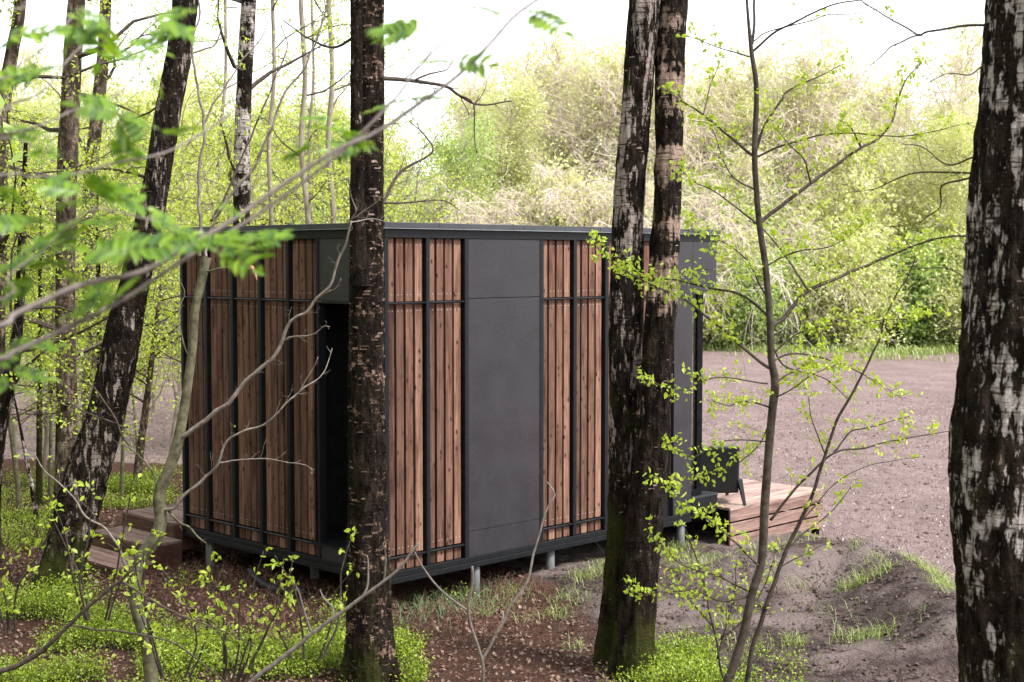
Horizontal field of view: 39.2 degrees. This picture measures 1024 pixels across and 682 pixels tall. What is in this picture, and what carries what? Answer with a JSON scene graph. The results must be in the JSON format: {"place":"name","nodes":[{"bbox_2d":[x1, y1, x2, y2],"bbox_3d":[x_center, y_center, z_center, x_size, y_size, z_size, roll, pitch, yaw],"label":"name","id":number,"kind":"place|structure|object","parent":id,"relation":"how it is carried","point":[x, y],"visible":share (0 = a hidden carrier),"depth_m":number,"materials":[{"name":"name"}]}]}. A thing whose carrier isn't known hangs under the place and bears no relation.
{"place":"outdoors","nodes":[
{"label":"outdoors","id":0,"kind":"place"},
{"bbox_2d":[0,339,959,681],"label":"ground","id":1,"kind":"structure","parent":0,"point":[908,373],"depth_m":14.28,"materials":[{"name":"soil"}]},
{"bbox_2d":[0,519,51,633],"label":"shrub","id":2,"kind":"object","parent":1,"relation":"on","point":[5,593],"visible":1,"depth_m":9.06,"materials":[{"name":"green plant"}]},
{"bbox_2d":[0,29,86,199],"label":"leafy tree","id":3,"kind":"object","parent":1,"relation":"on","point":[34,81],"visible":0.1,"depth_m":68.27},
{"bbox_2d":[8,71,89,208],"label":"leafy tree","id":4,"kind":"object","parent":1,"relation":"on","point":[41,108],"visible":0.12,"depth_m":59.78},
{"bbox_2d":[7,130,115,505],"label":"sapling","id":5,"kind":"object","parent":1,"relation":"on","point":[39,491],"visible":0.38,"depth_m":18.58,"materials":[{"name":"green plant"}]},
{"bbox_2d":[5,260,131,528],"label":"sapling","id":6,"kind":"object","parent":1,"relation":"on","point":[33,495],"visible":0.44,"depth_m":17.14,"materials":[{"name":"green plant"}]},
{"bbox_2d":[5,291,154,519],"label":"sapling","id":7,"kind":"object","parent":1,"relation":"on","point":[18,491],"visible":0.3,"depth_m":17.61,"materials":[{"name":"green plant"}]},
{"bbox_2d":[0,89,165,501],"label":"birch tree","id":8,"kind":"object","parent":1,"relation":"on","point":[6,397],"visible":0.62,"depth_m":14.42,"materials":[{"name":"green plant"}]},
{"bbox_2d":[0,0,166,562],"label":"birch tree","id":9,"kind":"object","parent":1,"relation":"on","point":[17,17],"visible":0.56,"depth_m":14.83,"materials":[{"name":"green plant"}]},
{"bbox_2d":[5,139,166,485],"bbox_3d":[-6.241,-0.353,20.248,2.753,4.916,4.359,2,4,25],"label":"leafy sapling","id":10,"kind":"object","parent":1,"relation":"on","point":[46,441],"visible":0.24,"depth_m":20.00,"materials":[{"name":"green plant"}]},
{"bbox_2d":[5,168,178,500],"bbox_3d":[-6.134,0.079,18.963,2.799,4.671,2.461,-3,5,-45],"label":"sapling","id":11,"kind":"object","parent":1,"relation":"on","point":[50,434],"visible":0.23,"depth_m":18.89,"materials":[{"name":"green plant"}]},
{"bbox_2d":[8,147,176,388],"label":"sapling","id":12,"kind":"object","parent":1,"relation":"on","point":[98,271],"visible":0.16,"depth_m":20.22,"materials":[{"name":"green plant"}]},
{"bbox_2d":[6,0,180,518],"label":"birch tree","id":13,"kind":"object","parent":1,"relation":"on","point":[67,130],"visible":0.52,"depth_m":17.39,"materials":[{"name":"brown plant"}]},
{"bbox_2d":[12,163,180,446],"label":"leafy tree","id":14,"kind":"object","parent":1,"relation":"on","point":[133,400],"visible":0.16,"depth_m":20.78,"materials":[{"name":"green plant"}]},
{"bbox_2d":[16,0,179,423],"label":"birch tree","id":15,"kind":"object","parent":1,"relation":"on","point":[95,128],"visible":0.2,"depth_m":23.79,"materials":[{"name":"brown plant"}]},
{"bbox_2d":[8,86,188,390],"bbox_3d":[-9.180,-1.581,28.304,5.994,6.760,3.786,0,3,7],"label":"leafy sapling","id":16,"kind":"object","parent":1,"relation":"on","point":[41,136],"visible":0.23,"depth_m":28.41,"materials":[{"name":"green plant"}]},
{"bbox_2d":[48,56,151,155],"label":"leafy tree","id":17,"kind":"object","parent":1,"relation":"on","point":[83,86],"visible":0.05,"depth_m":72.92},
{"bbox_2d":[43,473,166,620],"bbox_3d":[-2.626,1.294,9.089,0.822,0.960,0.291,1,3,10],"label":"shrub","id":18,"kind":"object","parent":1,"relation":"on","point":[86,615],"visible":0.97,"depth_m":9.07,"materials":[{"name":"green plant"}]},
{"bbox_2d":[8,111,204,438],"bbox_3d":[-6.957,-1.153,26.685,5.449,6.145,3.442,0,3,3],"label":"leafy sapling","id":19,"kind":"object","parent":1,"relation":"on","point":[101,213],"visible":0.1,"depth_m":26.41,"materials":[{"name":"green plant"}]},
{"bbox_2d":[35,181,186,499],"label":"sapling","id":20,"kind":"object","parent":1,"relation":"on","point":[121,481],"visible":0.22,"depth_m":18.97,"materials":[{"name":"green plant"}]},
{"bbox_2d":[45,230,180,491],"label":"sapling","id":21,"kind":"object","parent":1,"relation":"on","point":[138,461],"visible":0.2,"depth_m":19.53,"materials":[{"name":"green plant"}]},
{"bbox_2d":[28,68,213,413],"bbox_3d":[-8.027,-2.183,30.812,4.264,7.682,4.191,2,4,31],"label":"leafy sapling","id":22,"kind":"object","parent":1,"relation":"on","point":[154,408],"visible":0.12,"depth_m":31.09,"materials":[{"name":"green plant"}]},
{"bbox_2d":[28,134,218,404],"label":"leafy tree","id":23,"kind":"object","parent":1,"relation":"on","point":[159,281],"visible":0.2,"depth_m":23.25,"materials":[{"name":"green plant"}]},
{"bbox_2d":[29,0,241,595],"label":"birch tree","id":24,"kind":"object","parent":1,"relation":"on","point":[91,458],"visible":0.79,"depth_m":13.81,"materials":[{"name":"brown plant"}]},
{"bbox_2d":[0,568,277,681],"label":"shrub","id":25,"kind":"object","parent":1,"relation":"on","point":[44,648],"visible":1,"depth_m":8.69,"materials":[{"name":"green plant"}]},
{"bbox_2d":[87,503,215,579],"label":"entrance steps","id":26,"kind":"structure","parent":1,"relation":"on","point":[175,542],"depth_m":15.09,"materials":[{"name":"wood"}]},
{"bbox_2d":[102,112,228,332],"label":"leafy tree","id":27,"kind":"object","parent":1,"relation":"on","point":[209,164],"visible":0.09,"depth_m":56.49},
{"bbox_2d":[104,59,235,366],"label":"leafy tree","id":28,"kind":"object","parent":1,"relation":"on","point":[198,109],"visible":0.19,"depth_m":29.26,"materials":[{"name":"green plant"}]},
{"bbox_2d":[121,540,224,678],"bbox_3d":[-2.137,1.687,9.104,0.653,0.916,0.311,-1,3,-12],"label":"shrub","id":29,"kind":"object","parent":1,"relation":"on","point":[144,612],"visible":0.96,"depth_m":9.09,"materials":[{"name":"green plant"}]},
{"bbox_2d":[118,27,232,200],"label":"leafy tree","id":30,"kind":"object","parent":1,"relation":"on","point":[197,62],"visible":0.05,"depth_m":71.88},
{"bbox_2d":[125,58,260,210],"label":"leafy tree","id":31,"kind":"object","parent":1,"relation":"on","point":[202,84],"visible":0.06,"depth_m":62.63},
{"bbox_2d":[104,139,284,450],"bbox_3d":[-5.605,-0.806,24.980,3.520,5.584,3.847,-1,3,-10],"label":"leafy sapling","id":32,"kind":"object","parent":1,"relation":"on","point":[175,415],"visible":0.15,"depth_m":25.16,"materials":[{"name":"green plant"}]},
{"bbox_2d":[13,0,392,681],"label":"sapling","id":33,"kind":"object","parent":1,"relation":"on","point":[161,510],"visible":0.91,"depth_m":9.84,"materials":[{"name":"grey plant"}]},
{"bbox_2d":[81,111,344,409],"bbox_3d":[-5.207,-0.941,24.420,5.176,5.838,3.269,2,4,30],"label":"leafy sapling","id":34,"kind":"object","parent":1,"relation":"on","point":[203,184],"visible":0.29,"depth_m":24.37,"materials":[{"name":"green plant"}]},
{"bbox_2d":[117,111,320,372],"bbox_3d":[-5.188,-1.235,27.032,3.911,6.204,4.275,0,3,-4],"label":"leafy tree","id":35,"kind":"object","parent":1,"relation":"on","point":[192,134],"visible":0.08,"depth_m":26.64,"materials":[{"name":"green plant"}]},
{"bbox_2d":[148,0,301,303],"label":"young birch","id":36,"kind":"object","parent":1,"relation":"on","point":[225,64],"visible":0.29,"depth_m":27.59,"materials":[{"name":"green plant"}]},
{"bbox_2d":[184,547,298,681],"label":"shrub","id":37,"kind":"object","parent":1,"relation":"on","point":[225,652],"visible":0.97,"depth_m":9.11,"materials":[{"name":"green plant"}]},
{"bbox_2d":[141,0,350,376],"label":"birch tree","id":38,"kind":"object","parent":1,"relation":"on","point":[245,86],"visible":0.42,"depth_m":18.77,"materials":[{"name":"white plant"}]},
{"bbox_2d":[203,70,298,217],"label":"leafy tree","id":39,"kind":"object","parent":1,"relation":"on","point":[260,105],"visible":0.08,"depth_m":58.00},
{"bbox_2d":[171,59,348,308],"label":"leafy sapling","id":40,"kind":"object","parent":1,"relation":"on","point":[206,71],"visible":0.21,"depth_m":29.64,"materials":[{"name":"green plant"}]},
{"bbox_2d":[174,0,349,260],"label":"young birch","id":41,"kind":"object","parent":1,"relation":"on","point":[270,121],"visible":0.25,"depth_m":20.84,"materials":[{"name":"green plant"}]},
{"bbox_2d":[176,139,348,321],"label":"leafy tree","id":42,"kind":"object","parent":1,"relation":"on","point":[318,202],"visible":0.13,"depth_m":24.61,"materials":[{"name":"green plant"}]},
{"bbox_2d":[0,0,575,396],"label":"rowan tree","id":43,"kind":"object","parent":1,"relation":"on","point":[397,31],"visible":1,"depth_m":2.50,"materials":[{"name":"green plant"}]},
{"bbox_2d":[250,0,349,223],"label":"young birch","id":44,"kind":"object","parent":1,"relation":"on","point":[311,104],"visible":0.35,"depth_m":25.84,"materials":[{"name":"green plant"}]},
{"bbox_2d":[210,0,395,225],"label":"young birch","id":45,"kind":"object","parent":1,"relation":"on","point":[305,186],"visible":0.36,"depth_m":22.54,"materials":[{"name":"green plant"}]},
{"bbox_2d":[0,485,623,681],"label":"dead leaves","id":46,"kind":"object","parent":1,"relation":"on","point":[490,665],"visible":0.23,"depth_m":12.56,"materials":[{"name":"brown plant"}]},
{"bbox_2d":[271,526,359,658],"bbox_3d":[-1.256,1.614,9.147,0.552,0.812,0.359,-1,3,-11],"label":"shrub","id":47,"kind":"object","parent":1,"relation":"on","point":[334,603],"visible":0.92,"depth_m":9.12,"materials":[{"name":"green plant"}]},
{"bbox_2d":[98,554,569,657],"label":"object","id":48,"kind":"object","parent":1,"relation":"on","point":[265,575],"visible":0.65,"depth_m":13.25,"materials":[{"name":"plant"}]},
{"bbox_2d":[248,542,419,681],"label":"fallen branch","id":49,"kind":"object","parent":1,"relation":"on","point":[259,674],"visible":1,"depth_m":8.45,"materials":[{"name":"wood"}]},
{"bbox_2d":[254,39,443,223],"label":"leafy sapling","id":50,"kind":"object","parent":1,"relation":"on","point":[323,112],"visible":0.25,"depth_m":32.24,"materials":[{"name":"green plant"}]},
{"bbox_2d":[263,80,434,223],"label":"leafy tree","id":51,"kind":"object","parent":1,"relation":"on","point":[337,126],"visible":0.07,"depth_m":56.48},
{"bbox_2d":[276,0,431,223],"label":"young birch","id":52,"kind":"object","parent":1,"relation":"on","point":[330,91],"visible":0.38,"depth_m":24.21,"materials":[{"name":"green plant"}]},
{"bbox_2d":[294,119,462,222],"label":"leafy sapling","id":53,"kind":"object","parent":1,"relation":"on","point":[347,191],"visible":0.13,"depth_m":28.24,"materials":[{"name":"green plant"}]},
{"bbox_2d":[280,106,482,223],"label":"leafy sapling","id":54,"kind":"object","parent":1,"relation":"on","point":[391,169],"visible":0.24,"depth_m":31.66,"materials":[{"name":"green plant"}]},
{"bbox_2d":[324,87,459,222],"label":"leafy sapling","id":55,"kind":"object","parent":1,"relation":"on","point":[424,138],"visible":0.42,"depth_m":35.78,"materials":[{"name":"green plant"}]},
{"bbox_2d":[276,0,511,681],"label":"birch tree","id":56,"kind":"object","parent":1,"relation":"on","point":[369,648],"visible":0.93,"depth_m":10.73,"materials":[{"name":"brown plant"}]},
{"bbox_2d":[0,459,834,681],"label":"bilberry carpet","id":57,"kind":"object","parent":1,"relation":"on","point":[694,659],"visible":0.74,"depth_m":11.42,"materials":[{"name":"green plant"}]},
{"bbox_2d":[302,574,555,635],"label":"shaded grass","id":58,"kind":"structure","parent":1,"relation":"on","point":[442,606],"depth_m":13.15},
{"bbox_2d":[387,160,486,222],"bbox_3d":[-1.898,-1.937,40.089,3.442,6.145,5.449,3,5,44],"label":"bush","id":59,"kind":"object","parent":1,"relation":"on","point":[450,187],"visible":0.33,"depth_m":39.50,"materials":[{"name":"green plant"}]},
{"bbox_2d":[175,222,720,596],"bbox_3d":[-0.585,0.683,15.588,3.375,3.788,4.908,3,5,45],"label":"cabin","id":60,"kind":"object","parent":1,"relation":"on","point":[496,362],"visible":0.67,"depth_m":13.85,"materials":[{"name":"wood"}]},
{"bbox_2d":[343,304,348,535],"bbox_3d":[-1.267,0.769,13.445,0.936,2.247,0.055,3,5,45],"label":"door","id":61,"kind":"structure","parent":60,"relation":"in","point":[345,306],"depth_m":13.72,"materials":[{"name":"black paint"}]},
{"bbox_2d":[691,294,702,496],"bbox_3d":[2.022,0.599,15.945,0.065,2.242,0.207,3,5,45],"label":"window","id":62,"kind":"structure","parent":60,"relation":"in","point":[697,323],"depth_m":15.94,"materials":[{"name":"black glass"}]},
{"bbox_2d":[384,101,518,222],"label":"leafy tree","id":63,"kind":"object","parent":1,"relation":"on","point":[475,158],"visible":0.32,"depth_m":55.01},
{"bbox_2d":[0,542,954,681],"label":"fallen twigs","id":64,"kind":"object","parent":1,"relation":"on","point":[478,620],"visible":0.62,"depth_m":12.32,"materials":[{"name":"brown plant"}]},
{"bbox_2d":[4,376,954,657],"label":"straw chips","id":65,"kind":"object","parent":1,"relation":"on","point":[776,468],"visible":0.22,"depth_m":25.65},
{"bbox_2d":[414,482,555,681],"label":"shrub","id":66,"kind":"object","parent":1,"relation":"on","point":[467,609],"visible":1,"depth_m":8.70,"materials":[{"name":"brown plant"}]},
{"bbox_2d":[393,139,589,225],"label":"willow tree","id":67,"kind":"object","parent":1,"relation":"on","point":[480,220],"visible":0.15,"depth_m":53.93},
{"bbox_2d":[430,39,568,223],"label":"leafy tree","id":68,"kind":"object","parent":1,"relation":"on","point":[526,106],"visible":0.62,"depth_m":55.80,"materials":[{"name":"plant"}]},
{"bbox_2d":[424,35,616,195],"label":"bare tree","id":69,"kind":"object","parent":1,"relation":"on","point":[469,90],"visible":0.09,"depth_m":60.36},
{"bbox_2d":[399,130,650,226],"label":"willow tree","id":70,"kind":"object","parent":1,"relation":"on","point":[544,179],"visible":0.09,"depth_m":53.49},
{"bbox_2d":[455,17,602,186],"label":"bare tree","id":71,"kind":"object","parent":1,"relation":"on","point":[557,58],"visible":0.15,"depth_m":59.36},
{"bbox_2d":[470,37,654,205],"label":"bare tree","id":72,"kind":"object","parent":1,"relation":"on","point":[540,78],"visible":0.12,"depth_m":59.34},
{"bbox_2d":[521,152,646,226],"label":"bush","id":73,"kind":"object","parent":1,"relation":"on","point":[570,180],"visible":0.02,"depth_m":53.60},
{"bbox_2d":[503,53,689,221],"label":"bare tree","id":74,"kind":"object","parent":1,"relation":"on","point":[579,137],"visible":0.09,"depth_m":57.00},
{"bbox_2d":[485,136,712,334],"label":"willow tree","id":75,"kind":"object","parent":1,"relation":"on","point":[556,200],"visible":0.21,"depth_m":52.72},
{"bbox_2d":[486,11,734,195],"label":"bare tree","id":76,"kind":"object","parent":1,"relation":"on","point":[604,79],"visible":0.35,"depth_m":56.30,"materials":[{"name":"plant"}]},
{"bbox_2d":[561,20,694,183],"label":"leafy tree","id":77,"kind":"object","parent":1,"relation":"on","point":[614,57],"visible":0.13,"depth_m":57.15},
{"bbox_2d":[592,0,687,681],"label":"birch tree","id":78,"kind":"object","parent":1,"relation":"on","point":[639,413],"visible":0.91,"depth_m":10.92,"materials":[{"name":"brown plant"}]},
{"bbox_2d":[537,135,809,348],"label":"willow tree","id":79,"kind":"object","parent":1,"relation":"on","point":[649,192],"visible":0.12,"depth_m":53.28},
{"bbox_2d":[578,20,775,200],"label":"bare tree","id":80,"kind":"object","parent":1,"relation":"on","point":[686,99],"visible":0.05,"depth_m":57.15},
{"bbox_2d":[470,535,955,665],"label":"grass tufts","id":81,"kind":"object","parent":1,"relation":"on","point":[949,584],"visible":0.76,"depth_m":13.21,"materials":[{"name":"plant"}]},
{"bbox_2d":[601,31,836,250],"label":"bare tree","id":82,"kind":"object","parent":1,"relation":"on","point":[733,77],"visible":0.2,"depth_m":57.53,"materials":[{"name":"plant"}]},
{"bbox_2d":[663,509,780,677],"bbox_3d":[1.374,1.615,9.348,0.795,1.149,0.313,-1,3,-15],"label":"shrub","id":83,"kind":"object","parent":1,"relation":"on","point":[732,596],"visible":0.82,"depth_m":9.31,"materials":[{"name":"green plant"}]},
{"bbox_2d":[649,165,819,347],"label":"bush","id":84,"kind":"object","parent":1,"relation":"on","point":[768,206],"visible":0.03,"depth_m":55.33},
{"bbox_2d":[703,222,795,350],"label":"bush","id":85,"kind":"object","parent":1,"relation":"on","point":[751,337],"visible":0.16,"depth_m":53.15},
{"bbox_2d":[551,537,958,681],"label":"soil clods","id":86,"kind":"object","parent":1,"relation":"on","point":[821,629],"visible":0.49,"depth_m":12.39,"materials":[{"name":"soil"}]},
{"bbox_2d":[704,246,808,348],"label":"bush","id":87,"kind":"object","parent":1,"relation":"on","point":[775,294],"visible":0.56,"depth_m":52.85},
{"bbox_2d":[683,65,831,248],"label":"leafy tree","id":88,"kind":"object","parent":1,"relation":"on","point":[751,117],"visible":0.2,"depth_m":57.63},
{"bbox_2d":[699,479,822,546],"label":"terrace deck","id":89,"kind":"structure","parent":1,"relation":"on","point":[733,510],"depth_m":16.88,"materials":[{"name":"wood"}]},
{"bbox_2d":[702,445,745,505],"bbox_3d":[2.259,1.503,16.602,0.720,0.700,0.790,0,3,-8],"label":"lounge chair","id":90,"kind":"object","parent":89,"relation":"on","point":[732,482],"visible":0.49,"depth_m":16.30,"materials":[{"name":"fabric"}]},
{"bbox_2d":[645,117,912,349],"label":"willow tree","id":91,"kind":"object","parent":1,"relation":"on","point":[717,208],"visible":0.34,"depth_m":53.77,"materials":[{"name":"plant"}]},
{"bbox_2d":[586,0,973,681],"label":"sapling","id":92,"kind":"object","parent":1,"relation":"on","point":[768,454],"visible":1,"depth_m":8.65,"materials":[{"name":"green plant"}]},
{"bbox_2d":[743,241,844,347],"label":"bush","id":93,"kind":"object","parent":1,"relation":"on","point":[807,310],"visible":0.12,"depth_m":53.99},
{"bbox_2d":[687,0,911,241],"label":"bare tree","id":94,"kind":"object","parent":1,"relation":"on","point":[806,65],"visible":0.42,"depth_m":57.37,"materials":[{"name":"plant"}]},
{"bbox_2d":[745,47,909,225],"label":"leafy tree","id":95,"kind":"object","parent":1,"relation":"on","point":[843,162],"visible":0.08,"depth_m":59.46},
{"bbox_2d":[776,211,910,350],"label":"bush","id":96,"kind":"object","parent":1,"relation":"on","point":[835,271],"visible":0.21,"depth_m":53.60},
{"bbox_2d":[769,108,922,253],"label":"leafy tree","id":97,"kind":"object","parent":1,"relation":"on","point":[891,161],"visible":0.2,"depth_m":58.42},
{"bbox_2d":[744,256,948,681],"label":"sapling","id":98,"kind":"object","parent":1,"relation":"on","point":[773,586],"visible":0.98,"depth_m":8.94,"materials":[{"name":"green plant"}]},
{"bbox_2d":[786,206,931,352],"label":"bush","id":99,"kind":"object","parent":1,"relation":"on","point":[869,335],"visible":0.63,"depth_m":53.20,"materials":[{"name":"plant"}]},
{"bbox_2d":[766,134,959,346],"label":"bush","id":100,"kind":"object","parent":1,"relation":"on","point":[871,198],"visible":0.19,"depth_m":55.78,"materials":[{"name":"plant"}]},
{"bbox_2d":[809,126,960,343],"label":"bush","id":101,"kind":"object","parent":1,"relation":"on","point":[897,211],"visible":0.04,"depth_m":58.16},
{"bbox_2d":[829,4,983,238],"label":"bare tree","id":102,"kind":"object","parent":1,"relation":"on","point":[958,60],"visible":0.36,"depth_m":60.33,"materials":[{"name":"plant"}]},
{"bbox_2d":[853,217,963,347],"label":"bush","id":103,"kind":"object","parent":1,"relation":"on","point":[933,287],"visible":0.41,"depth_m":54.30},
{"bbox_2d":[869,89,977,243],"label":"leafy tree","id":104,"kind":"object","parent":1,"relation":"on","point":[929,113],"visible":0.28,"depth_m":57.63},
{"bbox_2d":[897,273,960,346],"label":"bush","id":105,"kind":"object","parent":1,"relation":"on","point":[929,324],"visible":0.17,"depth_m":54.59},
{"bbox_2d":[839,0,1023,681],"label":"birch tree","id":106,"kind":"object","parent":1,"relation":"on","point":[986,463],"visible":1,"depth_m":6.46,"materials":[{"name":"white plant"}]},
{"bbox_2d":[885,101,977,252],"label":"leafy tree","id":107,"kind":"object","parent":1,"relation":"on","point":[950,141],"visible":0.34,"depth_m":55.95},
{"bbox_2d":[903,176,967,343],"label":"bush","id":108,"kind":"object","parent":1,"relation":"on","point":[931,200],"visible":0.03,"depth_m":55.64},
{"bbox_2d":[912,222,965,347],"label":"bush","id":109,"kind":"object","parent":1,"relation":"on","point":[955,302],"visible":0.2,"depth_m":53.63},
{"bbox_2d":[0,0,984,192],"label":"sky","id":110,"kind":"structure","parent":0,"point":[444,18],"materials":[{"name":"white"}]},
{"bbox_2d":[34,340,958,361],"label":"grass","id":111,"kind":"structure","parent":0,"point":[925,349],"depth_m":51.61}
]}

